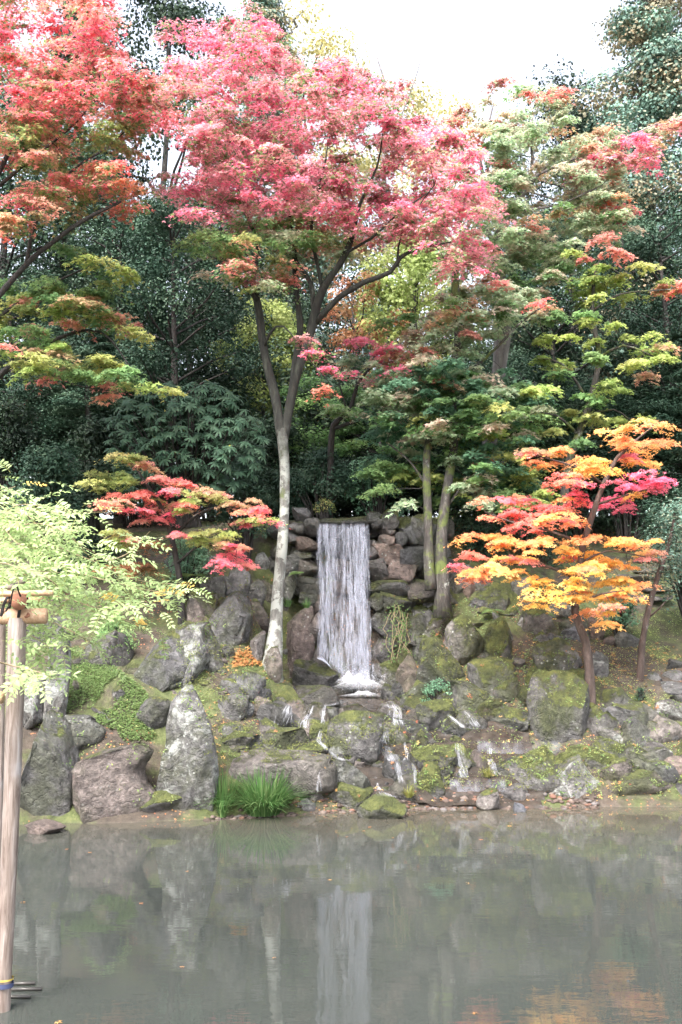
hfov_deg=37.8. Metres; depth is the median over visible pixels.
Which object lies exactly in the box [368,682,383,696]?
boulder
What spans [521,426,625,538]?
understory shrub
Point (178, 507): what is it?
maple tree
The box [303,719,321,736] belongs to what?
boulder
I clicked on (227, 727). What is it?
boulder
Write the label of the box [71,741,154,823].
boulder
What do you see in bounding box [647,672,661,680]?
step stone
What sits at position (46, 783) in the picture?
boulder
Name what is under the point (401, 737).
boulder
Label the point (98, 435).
evergreen shrub
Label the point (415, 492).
understory shrub
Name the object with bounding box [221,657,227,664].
stone
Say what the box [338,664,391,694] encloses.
foam
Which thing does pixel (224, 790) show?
grass clump
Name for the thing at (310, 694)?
boulder
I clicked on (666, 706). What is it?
boulder
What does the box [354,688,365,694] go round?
stone
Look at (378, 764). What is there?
stone
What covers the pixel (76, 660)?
stone
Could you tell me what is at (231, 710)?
boulder
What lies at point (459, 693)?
boulder
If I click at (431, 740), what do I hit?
boulder
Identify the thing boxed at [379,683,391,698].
boulder
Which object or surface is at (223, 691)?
stone
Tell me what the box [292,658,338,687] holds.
boulder
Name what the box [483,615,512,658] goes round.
boulder
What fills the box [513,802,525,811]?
stone
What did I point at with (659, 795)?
crevice weeds
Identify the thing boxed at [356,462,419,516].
understory shrub
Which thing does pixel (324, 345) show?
evergreen tree
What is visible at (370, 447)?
understory shrub
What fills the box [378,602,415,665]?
creeper
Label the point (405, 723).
boulder
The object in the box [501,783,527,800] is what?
stone
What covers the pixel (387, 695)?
stone
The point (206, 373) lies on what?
evergreen tree
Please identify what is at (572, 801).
gravel
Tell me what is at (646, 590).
path step
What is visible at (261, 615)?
boulder
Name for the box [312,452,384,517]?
understory shrub
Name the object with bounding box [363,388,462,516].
understory shrub
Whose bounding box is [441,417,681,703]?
maple tree
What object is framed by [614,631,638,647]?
boulder
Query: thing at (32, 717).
boulder
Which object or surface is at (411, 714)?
boulder
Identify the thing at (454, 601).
boulder
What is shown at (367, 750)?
boulder
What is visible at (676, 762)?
boulder
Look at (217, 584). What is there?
boulder
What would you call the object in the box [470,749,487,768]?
boulder
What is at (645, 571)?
path step
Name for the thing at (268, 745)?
boulder
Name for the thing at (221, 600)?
boulder
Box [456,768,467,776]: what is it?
stone
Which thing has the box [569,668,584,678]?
boulder
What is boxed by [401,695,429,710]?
boulder
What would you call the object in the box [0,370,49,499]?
understory shrub
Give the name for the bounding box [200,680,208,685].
stone
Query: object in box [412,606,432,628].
boulder
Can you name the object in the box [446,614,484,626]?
boulder
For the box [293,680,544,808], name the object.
stream
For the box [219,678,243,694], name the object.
boulder
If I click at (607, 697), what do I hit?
boulder
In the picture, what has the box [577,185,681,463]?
evergreen tree
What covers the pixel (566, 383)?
evergreen tree
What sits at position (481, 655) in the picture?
stone
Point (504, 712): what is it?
boulder
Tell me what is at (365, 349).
evergreen tree
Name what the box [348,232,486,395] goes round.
deciduous tree
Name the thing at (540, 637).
stone
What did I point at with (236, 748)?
boulder
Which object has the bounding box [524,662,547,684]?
boulder
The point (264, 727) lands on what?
boulder
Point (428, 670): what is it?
boulder
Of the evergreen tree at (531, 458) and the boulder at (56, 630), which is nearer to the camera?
the boulder at (56, 630)
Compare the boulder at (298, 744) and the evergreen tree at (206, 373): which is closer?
the boulder at (298, 744)
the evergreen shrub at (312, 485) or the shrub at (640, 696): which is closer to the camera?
the shrub at (640, 696)
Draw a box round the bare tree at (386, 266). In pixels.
[351,45,421,371]
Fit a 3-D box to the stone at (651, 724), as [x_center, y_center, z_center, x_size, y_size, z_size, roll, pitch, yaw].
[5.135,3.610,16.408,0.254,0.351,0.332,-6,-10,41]
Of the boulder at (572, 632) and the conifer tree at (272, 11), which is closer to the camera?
the boulder at (572, 632)
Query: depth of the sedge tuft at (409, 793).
14.83 m
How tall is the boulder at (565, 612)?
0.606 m
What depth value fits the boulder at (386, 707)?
17.25 m
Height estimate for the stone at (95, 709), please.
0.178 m
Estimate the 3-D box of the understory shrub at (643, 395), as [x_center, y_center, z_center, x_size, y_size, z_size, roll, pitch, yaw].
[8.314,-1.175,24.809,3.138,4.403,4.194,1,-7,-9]
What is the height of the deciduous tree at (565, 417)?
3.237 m
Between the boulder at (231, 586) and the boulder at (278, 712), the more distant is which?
the boulder at (231, 586)
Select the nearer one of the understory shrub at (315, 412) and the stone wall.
the stone wall
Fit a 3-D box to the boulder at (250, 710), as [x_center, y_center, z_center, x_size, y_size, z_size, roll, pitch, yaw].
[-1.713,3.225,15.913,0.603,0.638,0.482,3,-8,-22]
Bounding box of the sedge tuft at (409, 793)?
[402,786,415,797]
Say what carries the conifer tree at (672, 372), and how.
on the ground at (351, 635)
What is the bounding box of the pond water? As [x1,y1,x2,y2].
[0,807,681,1023]
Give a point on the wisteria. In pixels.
(16, 527)
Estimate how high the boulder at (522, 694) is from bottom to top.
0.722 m
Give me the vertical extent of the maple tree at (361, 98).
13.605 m
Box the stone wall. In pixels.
[266,507,454,682]
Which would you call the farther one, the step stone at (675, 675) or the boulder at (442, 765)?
the step stone at (675, 675)
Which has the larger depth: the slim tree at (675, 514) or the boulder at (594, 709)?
the slim tree at (675, 514)
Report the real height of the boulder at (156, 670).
1.244 m
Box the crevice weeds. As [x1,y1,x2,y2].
[35,595,681,804]
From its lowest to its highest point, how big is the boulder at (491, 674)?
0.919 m
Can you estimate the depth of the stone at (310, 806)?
14.49 m
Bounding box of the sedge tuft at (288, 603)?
[283,598,294,606]
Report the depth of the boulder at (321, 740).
15.83 m
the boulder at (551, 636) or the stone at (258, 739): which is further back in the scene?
the boulder at (551, 636)
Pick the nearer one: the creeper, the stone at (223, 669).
the stone at (223, 669)
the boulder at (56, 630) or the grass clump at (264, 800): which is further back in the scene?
the boulder at (56, 630)
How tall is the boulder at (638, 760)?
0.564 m
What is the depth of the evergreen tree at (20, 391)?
23.98 m
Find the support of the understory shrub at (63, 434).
on the ground at (351, 635)
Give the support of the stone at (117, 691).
on the ground at (351, 635)
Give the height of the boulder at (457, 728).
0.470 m
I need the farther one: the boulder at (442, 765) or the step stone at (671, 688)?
the step stone at (671, 688)
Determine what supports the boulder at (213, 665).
on the ground at (351, 635)
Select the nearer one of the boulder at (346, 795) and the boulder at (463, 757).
the boulder at (346, 795)
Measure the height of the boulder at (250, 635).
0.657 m
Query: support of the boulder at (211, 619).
on the ground at (351, 635)
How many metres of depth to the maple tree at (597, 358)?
20.79 m
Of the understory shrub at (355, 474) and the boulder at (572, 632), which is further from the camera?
the understory shrub at (355, 474)
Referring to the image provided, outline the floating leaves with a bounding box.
[23,814,516,1023]
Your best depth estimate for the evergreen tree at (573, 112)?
38.37 m
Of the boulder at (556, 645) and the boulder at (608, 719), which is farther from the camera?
the boulder at (556, 645)
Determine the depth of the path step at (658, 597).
20.44 m
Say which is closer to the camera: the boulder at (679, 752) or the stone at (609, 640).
the boulder at (679, 752)
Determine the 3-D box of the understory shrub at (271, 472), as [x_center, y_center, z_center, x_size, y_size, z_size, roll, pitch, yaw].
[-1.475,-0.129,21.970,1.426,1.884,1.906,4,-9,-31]
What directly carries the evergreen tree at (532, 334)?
on the ground at (351, 635)
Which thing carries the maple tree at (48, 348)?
on the ground at (351, 635)
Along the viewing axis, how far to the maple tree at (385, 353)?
19.81 m
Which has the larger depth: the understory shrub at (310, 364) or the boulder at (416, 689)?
the understory shrub at (310, 364)
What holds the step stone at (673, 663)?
on the ground at (351, 635)
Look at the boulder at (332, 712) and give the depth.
16.78 m
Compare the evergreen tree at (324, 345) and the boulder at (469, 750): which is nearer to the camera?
the boulder at (469, 750)
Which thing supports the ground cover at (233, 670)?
on the ground at (351, 635)
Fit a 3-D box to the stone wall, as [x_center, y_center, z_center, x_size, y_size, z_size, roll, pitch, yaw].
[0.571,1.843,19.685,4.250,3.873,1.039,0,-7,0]
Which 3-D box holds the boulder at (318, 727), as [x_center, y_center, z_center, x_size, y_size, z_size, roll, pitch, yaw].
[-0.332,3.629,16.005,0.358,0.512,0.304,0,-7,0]
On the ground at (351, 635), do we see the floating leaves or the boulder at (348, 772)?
the boulder at (348, 772)
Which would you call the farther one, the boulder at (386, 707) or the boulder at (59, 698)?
the boulder at (386, 707)
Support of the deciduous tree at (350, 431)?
on the ground at (351, 635)
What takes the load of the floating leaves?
on the pond water
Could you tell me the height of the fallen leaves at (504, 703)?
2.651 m
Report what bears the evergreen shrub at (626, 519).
on the ground at (351, 635)
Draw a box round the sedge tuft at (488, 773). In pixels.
[481,764,492,776]
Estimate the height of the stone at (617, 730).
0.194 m
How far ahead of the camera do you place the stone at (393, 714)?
17.10 m
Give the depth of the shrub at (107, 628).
16.90 m
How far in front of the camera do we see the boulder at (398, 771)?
15.32 m
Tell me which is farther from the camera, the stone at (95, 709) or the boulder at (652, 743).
the boulder at (652, 743)
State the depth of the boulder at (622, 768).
15.45 m
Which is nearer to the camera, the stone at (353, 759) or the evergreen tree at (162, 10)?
the stone at (353, 759)
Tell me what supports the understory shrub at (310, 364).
on the ground at (351, 635)
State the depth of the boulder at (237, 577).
18.86 m
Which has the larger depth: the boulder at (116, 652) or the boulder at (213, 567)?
the boulder at (213, 567)
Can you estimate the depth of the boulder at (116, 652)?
16.43 m
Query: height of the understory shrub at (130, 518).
3.602 m
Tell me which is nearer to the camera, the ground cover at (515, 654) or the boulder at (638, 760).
the boulder at (638, 760)
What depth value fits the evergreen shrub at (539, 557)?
21.21 m
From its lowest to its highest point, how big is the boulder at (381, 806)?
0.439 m
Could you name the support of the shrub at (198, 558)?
on the ground at (351, 635)
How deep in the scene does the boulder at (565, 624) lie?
18.65 m
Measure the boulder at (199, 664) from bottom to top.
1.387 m
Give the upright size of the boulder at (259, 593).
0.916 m
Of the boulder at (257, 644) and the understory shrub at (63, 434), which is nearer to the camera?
the boulder at (257, 644)
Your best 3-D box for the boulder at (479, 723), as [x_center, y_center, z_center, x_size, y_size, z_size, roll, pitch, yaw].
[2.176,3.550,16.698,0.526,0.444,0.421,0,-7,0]
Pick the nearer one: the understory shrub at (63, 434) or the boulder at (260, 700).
the boulder at (260, 700)
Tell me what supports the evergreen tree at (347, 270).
on the ground at (351, 635)
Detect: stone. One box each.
[71,680,81,690]
[72,655,85,666]
[91,706,108,716]
[112,685,125,699]
[124,663,138,674]
[194,616,208,621]
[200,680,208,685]
[218,687,227,696]
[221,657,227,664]
[221,667,226,672]
[222,645,234,657]
[248,736,262,748]
[299,798,315,811]
[306,794,323,801]
[333,753,347,760]
[348,756,357,764]
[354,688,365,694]
[354,761,364,766]
[371,761,382,767]
[385,691,394,699]
[388,712,401,718]
[449,735,461,741]
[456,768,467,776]
[476,788,498,809]
[477,653,485,657]
[499,780,508,787]
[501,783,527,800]
[513,657,525,665]
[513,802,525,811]
[533,631,548,641]
[595,728,621,742]
[603,636,615,645]
[613,728,622,734]
[646,721,656,729]
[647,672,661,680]
[660,681,681,695]
[662,669,681,680]
[666,659,681,668]
[670,695,681,701]
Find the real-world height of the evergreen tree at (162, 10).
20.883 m
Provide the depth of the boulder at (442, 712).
16.60 m
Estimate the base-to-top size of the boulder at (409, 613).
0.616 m
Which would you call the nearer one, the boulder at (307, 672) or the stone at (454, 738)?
the stone at (454, 738)
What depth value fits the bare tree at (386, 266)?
44.70 m
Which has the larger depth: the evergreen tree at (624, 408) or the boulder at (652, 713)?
the evergreen tree at (624, 408)
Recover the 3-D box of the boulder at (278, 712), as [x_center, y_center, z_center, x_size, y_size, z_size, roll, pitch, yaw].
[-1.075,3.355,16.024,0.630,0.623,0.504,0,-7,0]
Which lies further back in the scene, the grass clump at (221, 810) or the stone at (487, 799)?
the stone at (487, 799)
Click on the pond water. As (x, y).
(559, 916)
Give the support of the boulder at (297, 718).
on the ground at (351, 635)
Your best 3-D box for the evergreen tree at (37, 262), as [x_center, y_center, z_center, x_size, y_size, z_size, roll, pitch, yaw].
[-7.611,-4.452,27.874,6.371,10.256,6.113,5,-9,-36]
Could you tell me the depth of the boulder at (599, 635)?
18.68 m
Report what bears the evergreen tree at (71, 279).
on the ground at (351, 635)
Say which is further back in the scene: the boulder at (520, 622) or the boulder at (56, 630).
the boulder at (520, 622)
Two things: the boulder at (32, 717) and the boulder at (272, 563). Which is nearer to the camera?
the boulder at (32, 717)
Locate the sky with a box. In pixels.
[0,0,681,518]
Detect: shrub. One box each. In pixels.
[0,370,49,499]
[0,393,49,536]
[0,439,94,570]
[5,374,104,521]
[38,527,125,589]
[62,411,122,539]
[77,395,197,528]
[90,613,139,653]
[139,371,270,521]
[164,533,212,600]
[205,447,279,560]
[222,401,319,523]
[241,461,308,523]
[248,352,387,462]
[259,366,379,508]
[264,464,340,523]
[274,444,361,518]
[293,378,402,515]
[297,446,355,517]
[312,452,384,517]
[313,497,336,540]
[334,450,413,516]
[343,451,409,516]
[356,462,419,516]
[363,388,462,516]
[375,390,482,514]
[382,469,462,523]
[409,408,535,524]
[421,677,451,701]
[449,503,513,562]
[497,372,581,520]
[502,478,578,568]
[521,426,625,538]
[566,375,668,520]
[587,446,671,551]
[601,596,639,635]
[606,372,681,529]
[635,687,648,700]
[638,498,681,615]
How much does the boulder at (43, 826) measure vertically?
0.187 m
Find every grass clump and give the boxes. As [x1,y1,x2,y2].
[194,769,248,808]
[207,765,318,816]
[213,797,232,817]
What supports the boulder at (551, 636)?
on the ground at (351, 635)
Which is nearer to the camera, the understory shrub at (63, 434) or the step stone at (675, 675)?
the step stone at (675, 675)
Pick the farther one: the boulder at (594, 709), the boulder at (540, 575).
the boulder at (540, 575)
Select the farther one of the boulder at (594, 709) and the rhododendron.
the rhododendron
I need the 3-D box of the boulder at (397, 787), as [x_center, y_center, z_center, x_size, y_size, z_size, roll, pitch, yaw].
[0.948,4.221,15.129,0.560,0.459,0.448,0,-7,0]
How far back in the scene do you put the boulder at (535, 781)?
15.39 m
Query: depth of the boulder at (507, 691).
17.02 m
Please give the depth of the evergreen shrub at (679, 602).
19.16 m
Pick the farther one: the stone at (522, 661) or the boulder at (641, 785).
the stone at (522, 661)
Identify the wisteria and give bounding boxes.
[0,459,211,709]
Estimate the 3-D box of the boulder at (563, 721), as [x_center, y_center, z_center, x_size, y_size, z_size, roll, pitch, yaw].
[3.688,3.435,16.521,0.989,1.622,0.866,-7,-10,43]
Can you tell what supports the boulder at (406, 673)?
on the ground at (351, 635)
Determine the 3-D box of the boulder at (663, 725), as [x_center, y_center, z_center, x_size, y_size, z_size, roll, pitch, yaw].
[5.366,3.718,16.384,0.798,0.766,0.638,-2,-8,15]
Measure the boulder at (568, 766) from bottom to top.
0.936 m
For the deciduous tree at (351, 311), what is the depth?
30.62 m
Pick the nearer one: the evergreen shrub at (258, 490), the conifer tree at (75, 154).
the evergreen shrub at (258, 490)
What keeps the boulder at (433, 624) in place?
on the ground at (351, 635)
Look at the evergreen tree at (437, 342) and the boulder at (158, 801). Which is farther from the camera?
the evergreen tree at (437, 342)
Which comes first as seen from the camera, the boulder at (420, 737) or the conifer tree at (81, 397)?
the boulder at (420, 737)
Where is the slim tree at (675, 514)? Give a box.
[623,481,681,681]
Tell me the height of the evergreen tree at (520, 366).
9.520 m
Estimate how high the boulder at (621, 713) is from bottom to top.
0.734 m
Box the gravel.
[203,781,598,820]
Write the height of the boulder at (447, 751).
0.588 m
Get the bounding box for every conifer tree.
[0,0,155,436]
[12,328,159,533]
[169,0,358,516]
[491,0,681,508]
[618,328,681,523]
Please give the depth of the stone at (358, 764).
15.44 m
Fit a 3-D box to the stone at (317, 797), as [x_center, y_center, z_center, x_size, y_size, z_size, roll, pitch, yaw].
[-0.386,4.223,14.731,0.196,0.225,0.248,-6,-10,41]
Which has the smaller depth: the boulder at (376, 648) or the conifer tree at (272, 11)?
the boulder at (376, 648)
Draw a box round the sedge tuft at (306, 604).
[302,597,311,607]
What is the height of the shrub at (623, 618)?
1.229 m
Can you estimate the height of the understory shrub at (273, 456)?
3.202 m
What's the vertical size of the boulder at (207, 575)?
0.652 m
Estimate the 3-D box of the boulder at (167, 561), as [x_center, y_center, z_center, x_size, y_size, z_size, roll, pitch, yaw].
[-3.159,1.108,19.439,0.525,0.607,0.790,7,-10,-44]
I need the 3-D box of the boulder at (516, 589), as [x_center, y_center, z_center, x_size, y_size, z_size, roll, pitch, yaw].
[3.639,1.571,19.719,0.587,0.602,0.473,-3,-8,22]
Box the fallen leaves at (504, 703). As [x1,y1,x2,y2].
[206,639,680,807]
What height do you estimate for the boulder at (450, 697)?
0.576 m
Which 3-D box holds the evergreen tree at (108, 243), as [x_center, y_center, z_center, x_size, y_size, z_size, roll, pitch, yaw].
[-5.704,-3.752,25.909,4.707,8.926,4.511,4,-8,-28]
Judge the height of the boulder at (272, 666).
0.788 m
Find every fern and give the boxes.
[171,573,205,582]
[288,571,303,575]
[481,609,504,613]
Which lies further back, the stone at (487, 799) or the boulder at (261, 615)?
the boulder at (261, 615)
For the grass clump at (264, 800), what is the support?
on the gravel
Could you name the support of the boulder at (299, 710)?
on the ground at (351, 635)
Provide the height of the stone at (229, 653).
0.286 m
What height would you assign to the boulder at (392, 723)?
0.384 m
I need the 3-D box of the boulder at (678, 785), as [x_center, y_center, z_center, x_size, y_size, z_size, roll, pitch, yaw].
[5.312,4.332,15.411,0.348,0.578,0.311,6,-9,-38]
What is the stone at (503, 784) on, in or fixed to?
on the ground at (351, 635)
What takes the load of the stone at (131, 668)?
on the ground at (351, 635)
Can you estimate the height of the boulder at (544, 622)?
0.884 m
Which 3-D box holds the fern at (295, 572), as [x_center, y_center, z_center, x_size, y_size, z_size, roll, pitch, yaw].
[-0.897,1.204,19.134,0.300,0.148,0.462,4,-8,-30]
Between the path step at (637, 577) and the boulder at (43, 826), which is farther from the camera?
the path step at (637, 577)
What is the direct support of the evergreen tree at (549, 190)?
on the ground at (351, 635)
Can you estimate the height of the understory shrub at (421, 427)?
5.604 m
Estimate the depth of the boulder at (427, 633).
19.26 m
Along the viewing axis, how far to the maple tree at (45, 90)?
16.63 m
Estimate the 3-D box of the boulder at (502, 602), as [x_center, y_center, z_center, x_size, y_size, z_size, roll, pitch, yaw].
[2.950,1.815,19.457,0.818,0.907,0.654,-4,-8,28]
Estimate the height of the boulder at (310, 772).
0.923 m
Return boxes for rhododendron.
[103,379,270,527]
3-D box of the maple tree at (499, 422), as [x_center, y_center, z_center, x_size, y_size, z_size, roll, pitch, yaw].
[2.388,-2.152,20.253,4.568,8.601,4.504,0,-7,0]
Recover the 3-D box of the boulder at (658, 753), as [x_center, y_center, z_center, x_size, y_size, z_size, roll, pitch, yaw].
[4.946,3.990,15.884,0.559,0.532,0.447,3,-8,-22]
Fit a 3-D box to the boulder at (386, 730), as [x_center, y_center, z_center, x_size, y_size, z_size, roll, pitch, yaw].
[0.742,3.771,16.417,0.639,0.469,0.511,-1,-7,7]
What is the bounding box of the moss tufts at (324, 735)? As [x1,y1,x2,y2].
[175,572,636,794]
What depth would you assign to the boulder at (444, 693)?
17.25 m
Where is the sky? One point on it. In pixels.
(466, 45)
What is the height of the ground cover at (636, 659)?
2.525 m
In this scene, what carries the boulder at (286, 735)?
on the ground at (351, 635)
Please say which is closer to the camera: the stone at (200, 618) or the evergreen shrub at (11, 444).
the stone at (200, 618)
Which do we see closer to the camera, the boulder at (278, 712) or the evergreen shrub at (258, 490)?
the boulder at (278, 712)
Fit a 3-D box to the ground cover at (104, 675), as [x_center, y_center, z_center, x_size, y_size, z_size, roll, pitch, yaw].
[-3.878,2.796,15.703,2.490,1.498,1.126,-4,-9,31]
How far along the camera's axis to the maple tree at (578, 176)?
21.56 m
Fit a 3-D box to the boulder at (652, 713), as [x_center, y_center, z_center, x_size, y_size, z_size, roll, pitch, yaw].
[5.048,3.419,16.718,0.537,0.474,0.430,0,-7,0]
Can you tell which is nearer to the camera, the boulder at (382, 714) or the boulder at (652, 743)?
the boulder at (652, 743)
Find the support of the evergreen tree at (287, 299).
on the ground at (351, 635)
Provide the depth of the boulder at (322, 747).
15.40 m
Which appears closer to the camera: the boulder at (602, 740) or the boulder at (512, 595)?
the boulder at (602, 740)
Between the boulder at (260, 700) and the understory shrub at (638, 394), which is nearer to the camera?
the boulder at (260, 700)
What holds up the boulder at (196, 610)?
on the ground at (351, 635)
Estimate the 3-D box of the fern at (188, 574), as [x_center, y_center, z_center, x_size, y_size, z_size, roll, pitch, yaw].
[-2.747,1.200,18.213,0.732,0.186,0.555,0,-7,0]
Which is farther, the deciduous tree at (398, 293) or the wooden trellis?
the deciduous tree at (398, 293)
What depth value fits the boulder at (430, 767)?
15.15 m
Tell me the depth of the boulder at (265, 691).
16.40 m
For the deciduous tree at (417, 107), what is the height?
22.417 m
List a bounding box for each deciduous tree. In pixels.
[209,298,321,492]
[235,0,378,320]
[269,372,371,479]
[318,268,417,422]
[326,418,440,500]
[337,78,486,336]
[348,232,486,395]
[491,403,613,532]
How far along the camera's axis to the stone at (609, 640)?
18.59 m
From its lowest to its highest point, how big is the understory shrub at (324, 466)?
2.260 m
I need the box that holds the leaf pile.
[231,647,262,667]
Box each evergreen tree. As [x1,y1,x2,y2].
[0,71,118,360]
[0,182,163,518]
[0,264,80,519]
[4,237,125,379]
[5,0,306,518]
[42,193,206,523]
[63,181,272,524]
[66,174,304,479]
[147,223,324,512]
[233,251,359,516]
[263,197,402,373]
[330,304,420,445]
[398,380,556,523]
[399,336,488,390]
[434,272,596,480]
[462,202,650,513]
[463,54,680,517]
[514,185,681,516]
[516,97,681,516]
[517,377,680,531]
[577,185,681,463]
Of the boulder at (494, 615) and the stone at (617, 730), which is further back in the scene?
the boulder at (494, 615)
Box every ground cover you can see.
[66,649,155,742]
[198,605,275,711]
[410,599,575,710]
[594,610,680,750]
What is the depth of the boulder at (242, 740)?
15.15 m
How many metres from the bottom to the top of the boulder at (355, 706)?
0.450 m
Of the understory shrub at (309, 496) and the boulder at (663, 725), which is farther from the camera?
the understory shrub at (309, 496)
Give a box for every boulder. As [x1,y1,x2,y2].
[20,710,79,815]
[23,679,45,729]
[24,819,66,834]
[26,615,71,645]
[42,637,71,721]
[64,714,105,749]
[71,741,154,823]
[82,629,133,667]
[134,629,189,691]
[134,696,170,729]
[139,790,181,812]
[155,681,218,810]
[161,580,176,604]
[164,553,194,573]
[174,621,209,688]
[185,598,204,621]
[188,590,218,618]
[193,576,225,597]
[194,571,211,584]
[203,555,224,575]
[204,619,224,672]
[209,616,215,627]
[211,591,252,645]
[216,693,248,720]
[217,597,225,606]
[218,694,253,717]
[218,722,243,737]
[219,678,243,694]
[221,730,259,745]
[222,575,244,595]
[227,669,265,702]
[228,567,250,595]
[229,744,248,752]
[229,749,337,797]
[247,619,252,642]
[248,579,266,605]
[250,631,265,660]
[251,598,268,632]
[253,696,271,714]
[255,552,269,569]
[255,700,293,727]
[259,717,281,735]
[261,578,271,602]
[261,686,271,699]
[261,742,276,748]
[263,727,308,748]
[264,645,282,682]
[268,556,274,574]
[275,685,298,702]
[286,605,314,677]
[286,698,307,720]
[287,737,310,749]
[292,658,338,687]
[292,712,303,728]
[295,685,340,706]
[297,741,329,753]
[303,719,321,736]
[306,701,329,721]
[309,721,328,739]
[311,733,327,753]
[325,706,338,719]
[327,710,383,764]
[328,782,373,810]
[332,757,370,788]
[333,674,354,694]
[338,703,368,713]
[357,793,407,818]
[364,680,376,687]
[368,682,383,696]
[371,637,401,660]
[373,712,392,726]
[377,702,403,715]
[379,660,399,685]
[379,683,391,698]
[382,726,395,744]
[382,754,415,781]
[388,774,420,800]
[389,720,400,729]
[389,728,408,744]
[391,681,403,698]
[392,717,428,732]
[396,654,417,693]
[400,680,429,705]
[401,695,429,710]
[401,708,417,720]
[404,604,422,621]
[407,744,457,770]
[408,728,436,744]
[411,730,427,747]
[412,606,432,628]
[412,634,426,660]
[415,637,465,692]
[415,698,455,730]
[417,761,445,798]
[422,629,430,636]
[426,614,446,631]
[433,749,454,778]
[436,685,450,698]
[437,695,456,716]
[440,714,454,730]
[440,718,472,736]
[445,615,484,665]
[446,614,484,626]
[448,679,488,714]
[449,571,455,582]
[450,590,457,604]
[451,742,471,770]
[453,563,489,593]
[456,710,487,728]
[463,580,475,597]
[465,748,475,766]
[467,656,515,697]
[468,582,509,610]
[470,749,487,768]
[477,587,518,615]
[477,698,505,721]
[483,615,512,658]
[489,655,513,663]
[490,706,529,731]
[492,612,512,640]
[492,676,518,702]
[492,755,519,772]
[498,744,560,792]
[511,576,538,598]
[516,685,528,707]
[517,617,522,627]
[519,608,559,635]
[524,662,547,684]
[526,669,589,744]
[527,573,548,583]
[530,637,582,670]
[534,583,560,608]
[544,602,571,618]
[548,633,564,639]
[552,754,599,798]
[555,744,618,768]
[558,615,590,639]
[561,626,580,641]
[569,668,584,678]
[587,702,601,727]
[588,617,604,640]
[589,711,617,735]
[592,651,608,677]
[592,736,632,768]
[599,687,631,706]
[599,756,631,780]
[600,699,649,724]
[608,769,673,795]
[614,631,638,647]
[620,717,649,747]
[625,743,649,768]
[637,701,658,720]
[642,746,670,760]
[642,761,678,783]
[646,740,673,755]
[648,714,681,742]
[654,698,681,721]
[664,756,681,776]
[669,735,678,740]
[675,774,681,794]
[676,741,681,756]
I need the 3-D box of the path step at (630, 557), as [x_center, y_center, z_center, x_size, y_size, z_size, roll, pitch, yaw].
[6.691,1.108,22.337,1.002,0.251,0.801,0,-7,0]
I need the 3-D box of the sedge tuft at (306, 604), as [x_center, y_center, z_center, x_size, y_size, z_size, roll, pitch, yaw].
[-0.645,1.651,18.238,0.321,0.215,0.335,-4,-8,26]
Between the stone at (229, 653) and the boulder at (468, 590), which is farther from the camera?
the boulder at (468, 590)
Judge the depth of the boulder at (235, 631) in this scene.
17.38 m
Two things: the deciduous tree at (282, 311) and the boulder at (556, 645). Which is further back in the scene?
the deciduous tree at (282, 311)
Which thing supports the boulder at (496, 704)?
on the ground at (351, 635)
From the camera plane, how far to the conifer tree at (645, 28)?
31.11 m
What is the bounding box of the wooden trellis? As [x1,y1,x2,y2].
[0,579,53,1012]
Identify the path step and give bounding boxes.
[616,574,660,582]
[623,556,660,563]
[625,585,670,592]
[628,594,673,602]
[632,564,670,573]
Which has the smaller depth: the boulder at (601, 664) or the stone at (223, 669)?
the stone at (223, 669)
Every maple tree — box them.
[0,0,195,298]
[0,242,187,406]
[72,452,289,624]
[127,0,516,681]
[314,336,468,517]
[347,215,567,617]
[426,74,681,532]
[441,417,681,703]
[507,230,681,526]
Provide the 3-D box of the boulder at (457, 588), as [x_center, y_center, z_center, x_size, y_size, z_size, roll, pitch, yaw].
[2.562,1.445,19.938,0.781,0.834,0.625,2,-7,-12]
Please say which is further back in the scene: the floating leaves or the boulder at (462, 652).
the boulder at (462, 652)
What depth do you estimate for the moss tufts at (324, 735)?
15.76 m
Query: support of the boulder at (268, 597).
on the ground at (351, 635)
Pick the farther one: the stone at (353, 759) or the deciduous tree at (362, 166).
the deciduous tree at (362, 166)
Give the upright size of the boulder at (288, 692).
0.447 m
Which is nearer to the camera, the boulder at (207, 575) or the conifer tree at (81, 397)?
the boulder at (207, 575)
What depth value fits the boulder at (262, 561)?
19.82 m
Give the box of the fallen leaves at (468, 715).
[225,604,662,796]
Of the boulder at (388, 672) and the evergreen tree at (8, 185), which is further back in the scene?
the evergreen tree at (8, 185)
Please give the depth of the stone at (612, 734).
16.02 m
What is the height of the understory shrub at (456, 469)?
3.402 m
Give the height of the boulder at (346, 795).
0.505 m
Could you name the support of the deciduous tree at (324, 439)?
on the ground at (351, 635)
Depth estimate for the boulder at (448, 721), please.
16.57 m
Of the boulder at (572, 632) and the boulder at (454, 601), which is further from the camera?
the boulder at (454, 601)
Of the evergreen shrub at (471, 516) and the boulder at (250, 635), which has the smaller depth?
the boulder at (250, 635)
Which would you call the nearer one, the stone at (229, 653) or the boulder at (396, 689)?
the stone at (229, 653)
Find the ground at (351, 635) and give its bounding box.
[0,516,681,824]
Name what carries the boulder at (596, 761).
on the ground at (351, 635)
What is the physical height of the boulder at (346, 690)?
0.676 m
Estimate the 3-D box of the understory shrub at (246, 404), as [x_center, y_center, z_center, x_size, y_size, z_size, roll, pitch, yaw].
[-3.302,-1.329,25.866,4.194,4.403,3.138,7,-10,-43]
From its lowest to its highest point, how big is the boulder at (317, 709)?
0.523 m
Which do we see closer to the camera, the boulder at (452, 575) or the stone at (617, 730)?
the stone at (617, 730)

